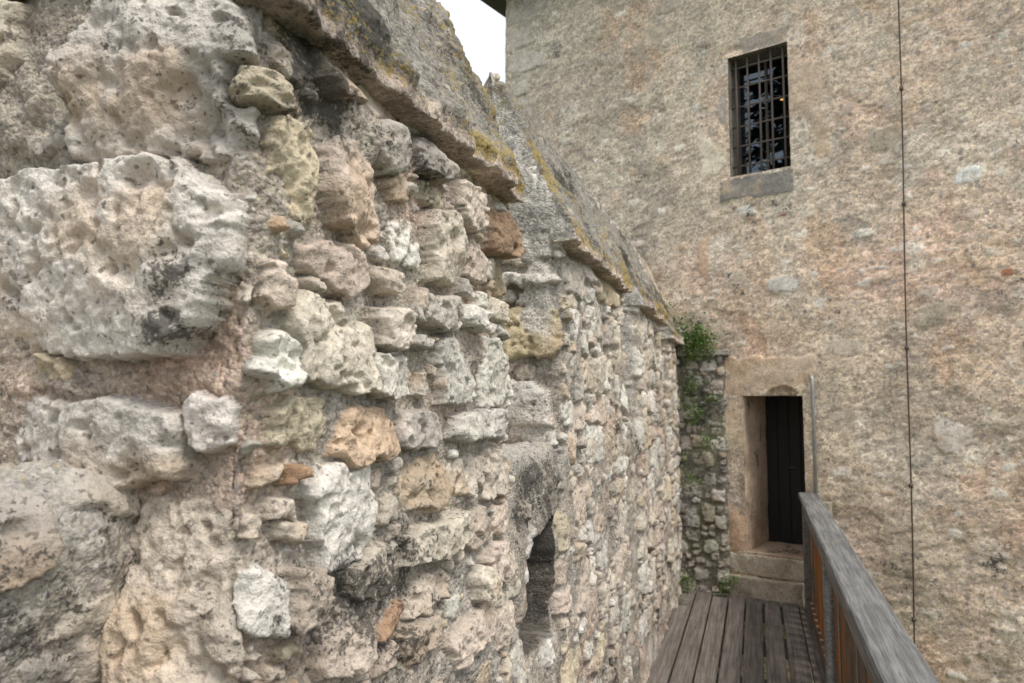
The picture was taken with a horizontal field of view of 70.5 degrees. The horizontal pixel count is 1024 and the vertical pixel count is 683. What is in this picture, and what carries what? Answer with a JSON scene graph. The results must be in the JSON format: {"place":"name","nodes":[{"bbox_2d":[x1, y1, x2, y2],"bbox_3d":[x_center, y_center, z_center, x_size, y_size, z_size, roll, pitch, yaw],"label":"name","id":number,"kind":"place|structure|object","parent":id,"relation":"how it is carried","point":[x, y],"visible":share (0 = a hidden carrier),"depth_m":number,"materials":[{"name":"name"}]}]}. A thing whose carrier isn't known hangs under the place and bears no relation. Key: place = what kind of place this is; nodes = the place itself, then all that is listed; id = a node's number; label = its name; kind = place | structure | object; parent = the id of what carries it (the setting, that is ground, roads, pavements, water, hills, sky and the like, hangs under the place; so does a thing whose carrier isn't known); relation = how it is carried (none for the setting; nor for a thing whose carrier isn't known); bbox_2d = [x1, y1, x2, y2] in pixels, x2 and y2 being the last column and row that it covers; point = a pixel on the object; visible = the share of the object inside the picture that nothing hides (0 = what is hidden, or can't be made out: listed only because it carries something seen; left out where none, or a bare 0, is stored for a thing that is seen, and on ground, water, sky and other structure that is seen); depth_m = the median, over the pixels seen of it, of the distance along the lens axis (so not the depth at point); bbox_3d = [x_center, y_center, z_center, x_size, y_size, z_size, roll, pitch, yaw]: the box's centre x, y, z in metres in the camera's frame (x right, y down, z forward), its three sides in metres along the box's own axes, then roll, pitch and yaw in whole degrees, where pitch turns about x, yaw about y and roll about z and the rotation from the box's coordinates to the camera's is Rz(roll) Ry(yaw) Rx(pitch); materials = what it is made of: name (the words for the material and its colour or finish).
{"place":"outdoors","nodes":[
{"label":"outdoors","id":0,"kind":"place"},
{"bbox_2d":[436,0,505,85],"label":"sky","id":1,"kind":"structure","parent":0,"point":[480,29],"materials":[{"name":"white"}]},
{"label":"ground","id":2,"kind":"structure","parent":0,"visible":0},
{"bbox_2d":[647,589,825,682],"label":"wooden walkway","id":3,"kind":"structure","parent":2,"relation":"on","point":[687,638],"depth_m":4.76,"materials":[{"name":"wood"}]},
{"bbox_2d":[0,0,524,682],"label":"merlon masonry","id":4,"kind":"object","parent":3,"relation":"attached to","point":[254,318],"visible":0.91,"depth_m":1.05,"materials":[{"name":"stone"}]},
{"bbox_2d":[0,457,141,682],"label":"crenel masonry","id":5,"kind":"object","parent":4,"relation":"in","point":[68,555],"visible":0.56,"depth_m":0.92,"materials":[{"name":"stone"}]},
{"bbox_2d":[7,0,524,202],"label":"coping","id":6,"kind":"object","parent":4,"relation":"attached to","point":[407,61],"visible":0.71,"depth_m":1.49,"materials":[{"name":"grey stone"}]},
{"bbox_2d":[501,441,570,682],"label":"crenel masonry","id":7,"kind":"object","parent":3,"relation":"attached to","point":[533,650],"visible":0.44,"depth_m":2.27,"materials":[{"name":"stone"}]},
{"bbox_2d":[483,72,632,682],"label":"merlon masonry","id":8,"kind":"object","parent":3,"relation":"attached to","point":[563,347],"visible":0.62,"depth_m":2.69,"materials":[{"name":"stone"}]},
{"bbox_2d":[484,81,632,292],"bbox_3d":[0.019,-0.582,3.305,0.892,0.657,1.346,-2,-5,19],"label":"coping","id":9,"kind":"object","parent":8,"relation":"attached to","point":[560,202],"visible":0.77,"depth_m":2.66,"materials":[{"name":"grey stone"}]},
{"bbox_2d":[593,197,668,682],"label":"merlon masonry","id":10,"kind":"object","parent":3,"relation":"attached to","point":[643,371],"visible":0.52,"depth_m":4.39,"materials":[{"name":"stone"}]},
{"bbox_2d":[599,209,668,326],"bbox_3d":[0.559,-0.449,4.874,0.903,0.661,1.178,-2,-5,19],"label":"coping","id":11,"kind":"object","parent":10,"relation":"attached to","point":[643,296],"visible":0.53,"depth_m":4.39,"materials":[{"name":"grey stone"}]},
{"bbox_2d":[623,421,645,682],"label":"crenel masonry","id":12,"kind":"object","parent":3,"relation":"attached to","point":[631,532],"visible":0.37,"depth_m":3.96,"materials":[{"name":"stone"}]},
{"bbox_2d":[633,246,682,619],"bbox_3d":[1.096,1.283,6.111,0.668,4.001,1.171,-2,-5,19],"label":"merlon masonry","id":13,"kind":"object","parent":3,"relation":"attached to","point":[670,407],"visible":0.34,"depth_m":5.68,"materials":[{"name":"stone"}]},
{"bbox_2d":[643,267,685,346],"bbox_3d":[0.985,-0.274,6.133,0.895,0.658,0.898,-2,-5,19],"label":"coping","id":14,"kind":"object","parent":13,"relation":"attached to","point":[670,333],"visible":0.24,"depth_m":5.76,"materials":[{"name":"grey stone"}]},
{"bbox_2d":[664,297,674,314],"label":"wall weed","id":15,"kind":"object","parent":13,"relation":"attached to","point":[670,305],"depth_m":6.23,"materials":[{"name":"green plant"}]},
{"bbox_2d":[670,311,691,332],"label":"wall weed","id":16,"kind":"object","parent":13,"relation":"attached to","point":[680,324],"depth_m":6.18,"materials":[{"name":"green plant"}]},
{"bbox_2d":[679,452,692,465],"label":"wall weed","id":17,"kind":"object","parent":13,"relation":"attached to","point":[684,458],"depth_m":6.10,"materials":[{"name":"green plant"}]},
{"bbox_2d":[676,340,704,364],"bbox_3d":[1.504,0.074,6.150,0.263,0.255,0.108,-2,-5,19],"label":"wall weed","id":18,"kind":"object","parent":13,"relation":"attached to","point":[689,354],"depth_m":6.14,"materials":[{"name":"green plant"}]},
{"bbox_2d":[677,391,703,416],"bbox_3d":[1.508,0.509,6.103,0.336,0.253,0.112,-2,-5,19],"label":"wall weed","id":19,"kind":"object","parent":13,"relation":"attached to","point":[687,404],"depth_m":6.12,"materials":[{"name":"green plant"}]},
{"bbox_2d":[677,370,705,398],"bbox_3d":[1.524,0.363,6.120,0.257,0.239,0.116,-2,-5,19],"label":"wall weed","id":20,"kind":"object","parent":13,"relation":"attached to","point":[692,387],"depth_m":6.11,"materials":[{"name":"green plant"}]},
{"bbox_2d":[678,397,708,430],"bbox_3d":[1.551,0.606,6.071,0.344,0.282,0.117,-2,-5,19],"label":"wall weed","id":21,"kind":"object","parent":13,"relation":"attached to","point":[694,411],"depth_m":6.08,"materials":[{"name":"green plant"}]},
{"bbox_2d":[662,421,671,624],"bbox_3d":[0.805,1.865,5.385,0.756,2.726,0.528,-2,-5,19],"label":"crenel masonry","id":22,"kind":"object","parent":3,"relation":"attached to","point":[667,597],"visible":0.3,"depth_m":5.39,"materials":[{"name":"stone"}]},
{"bbox_2d":[679,569,699,592],"bbox_3d":[1.435,1.998,5.998,0.244,0.228,0.121,-2,-5,19],"label":"wall weed","id":23,"kind":"object","parent":3,"relation":"attached to","point":[681,582],"depth_m":5.98,"materials":[{"name":"green plant"}]},
{"bbox_2d":[677,355,730,667],"bbox_3d":[1.616,1.399,6.111,0.592,2.570,0.242,0,-5,-2],"label":"return masonry","id":24,"kind":"object","parent":3,"relation":"on","point":[705,540],"visible":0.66,"depth_m":6.10,"materials":[{"name":"stone"}]},
{"bbox_2d":[680,470,704,494],"bbox_3d":[1.502,1.192,6.054,0.211,0.240,0.084,-2,-5,24],"label":"wall weed","id":25,"kind":"object","parent":24,"relation":"attached to","point":[691,482],"depth_m":6.05,"materials":[{"name":"green plant"}]},
{"bbox_2d":[676,312,725,372],"bbox_3d":[1.571,0.011,6.140,0.493,0.511,0.314,-2,-5,19],"label":"plant","id":26,"kind":"object","parent":24,"relation":"attached to","point":[698,339],"visible":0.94,"depth_m":6.11,"materials":[{"name":"green plant"}]},
{"bbox_2d":[676,350,728,355],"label":"ledge slab","id":27,"kind":"structure","parent":24,"relation":"on","point":[722,352],"depth_m":6.12,"materials":[{"name":"grey stone"}]},
{"bbox_2d":[695,431,715,449],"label":"wall weed","id":28,"kind":"object","parent":24,"relation":"attached to","point":[707,441],"depth_m":6.04,"materials":[{"name":"green plant"}]},
{"bbox_2d":[701,343,714,359],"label":"wall weed","id":29,"kind":"object","parent":24,"relation":"attached to","point":[708,349],"depth_m":6.11,"materials":[{"name":"green plant"}]},
{"bbox_2d":[704,386,721,403],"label":"wall weed","id":30,"kind":"object","parent":24,"relation":"attached to","point":[712,397],"depth_m":6.06,"materials":[{"name":"green plant"}]},
{"bbox_2d":[713,576,740,597],"bbox_3d":[1.734,1.997,5.852,0.227,0.239,0.089,-2,-5,19],"label":"wall weed","id":31,"kind":"object","parent":3,"relation":"attached to","point":[725,589],"depth_m":5.86,"materials":[{"name":"green plant"}]},
{"bbox_2d":[722,568,741,588],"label":"wall weed","id":32,"kind":"object","parent":3,"relation":"attached to","point":[730,579],"depth_m":5.84,"materials":[{"name":"green plant"}]},
{"bbox_2d":[798,492,938,682],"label":"wooden railing","id":33,"kind":"object","parent":3,"relation":"attached to","point":[862,635],"visible":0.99,"depth_m":3.14,"materials":[{"name":"grey wood"}]},
{"bbox_2d":[481,0,1023,682],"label":"stone tower","id":34,"kind":"structure","parent":2,"relation":"on","point":[735,166],"depth_m":5.67,"materials":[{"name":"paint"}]},
{"bbox_2d":[737,66,742,174],"bbox_3d":[2.022,-1.931,6.441,0.030,1.060,0.035,-3,-6,37],"label":"bar","id":35,"kind":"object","parent":34,"relation":"in","point":[738,71],"depth_m":6.43,"materials":[{"name":"black metal"}]},
{"bbox_2d":[728,42,786,69],"bbox_3d":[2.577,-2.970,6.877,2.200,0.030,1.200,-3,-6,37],"label":"window frame","id":36,"kind":"structure","parent":34,"relation":"in","point":[783,42],"depth_m":7.33,"materials":[{"name":"brown wood"}]},
{"bbox_2d":[728,58,790,176],"bbox_3d":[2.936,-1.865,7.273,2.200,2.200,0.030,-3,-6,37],"label":"window grille","id":37,"kind":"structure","parent":34,"relation":"in","point":[778,111],"depth_m":7.53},
{"bbox_2d":[738,53,786,69],"bbox_3d":[2.209,-2.455,6.340,0.500,0.030,0.030,-3,-6,37],"label":"window frame","id":38,"kind":"structure","parent":34,"relation":"in","point":[785,53],"depth_m":6.34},
{"bbox_2d":[764,62,769,169],"bbox_3d":[2.219,-1.942,6.297,0.022,1.040,0.030,-3,-6,37],"label":"bar","id":39,"kind":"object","parent":34,"relation":"in","point":[765,63],"depth_m":6.29,"materials":[{"name":"black metal"}]},
{"bbox_2d":[765,396,779,541],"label":"plank","id":40,"kind":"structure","parent":34,"relation":"in","point":[771,417],"depth_m":6.44,"materials":[{"name":"black paint"}]},
{"bbox_2d":[765,396,802,543],"bbox_3d":[2.486,1.122,6.348,0.500,1.320,0.040,-3,-6,37],"label":"door leaf","id":41,"kind":"structure","parent":34,"relation":"in","point":[776,396],"depth_m":6.37,"materials":[{"name":"black paint"}]},
{"bbox_2d":[777,396,791,543],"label":"plank","id":42,"kind":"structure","parent":34,"relation":"in","point":[782,401],"depth_m":6.38,"materials":[{"name":"black paint"}]},
{"bbox_2d":[788,396,802,544],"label":"plank","id":43,"kind":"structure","parent":34,"relation":"in","point":[793,401],"depth_m":6.32,"materials":[{"name":"black paint"}]},
{"bbox_2d":[800,396,805,492],"bbox_3d":[2.560,1.115,6.263,0.092,1.280,0.012,-3,-6,37],"label":"door frame","id":44,"kind":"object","parent":34,"relation":"in","point":[801,397],"depth_m":6.30,"materials":[{"name":"black paint"}]},
{"bbox_2d":[809,374,819,495],"bbox_3d":[2.377,0.789,5.688,0.059,1.080,0.082,-2,-5,19],"label":"conduit pipe","id":45,"kind":"object","parent":34,"relation":"attached to","point":[814,443],"visible":0.86,"depth_m":5.66,"materials":[{"name":"grey metal"}]},
{"bbox_2d":[823,501,832,516],"bbox_3d":[2.419,1.302,5.589,0.090,0.130,0.071,-3,-6,37],"label":"junction box","id":46,"kind":"object","parent":34,"relation":"attached to","point":[828,504],"visible":0.27,"depth_m":5.55,"materials":[{"name":"plastic"}]},
{"bbox_2d":[898,0,915,643],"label":"lightning cable","id":47,"kind":"object","parent":34,"relation":"attached to","point":[903,204],"visible":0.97,"depth_m":5.34,"materials":[{"name":"metal"}]}
]}

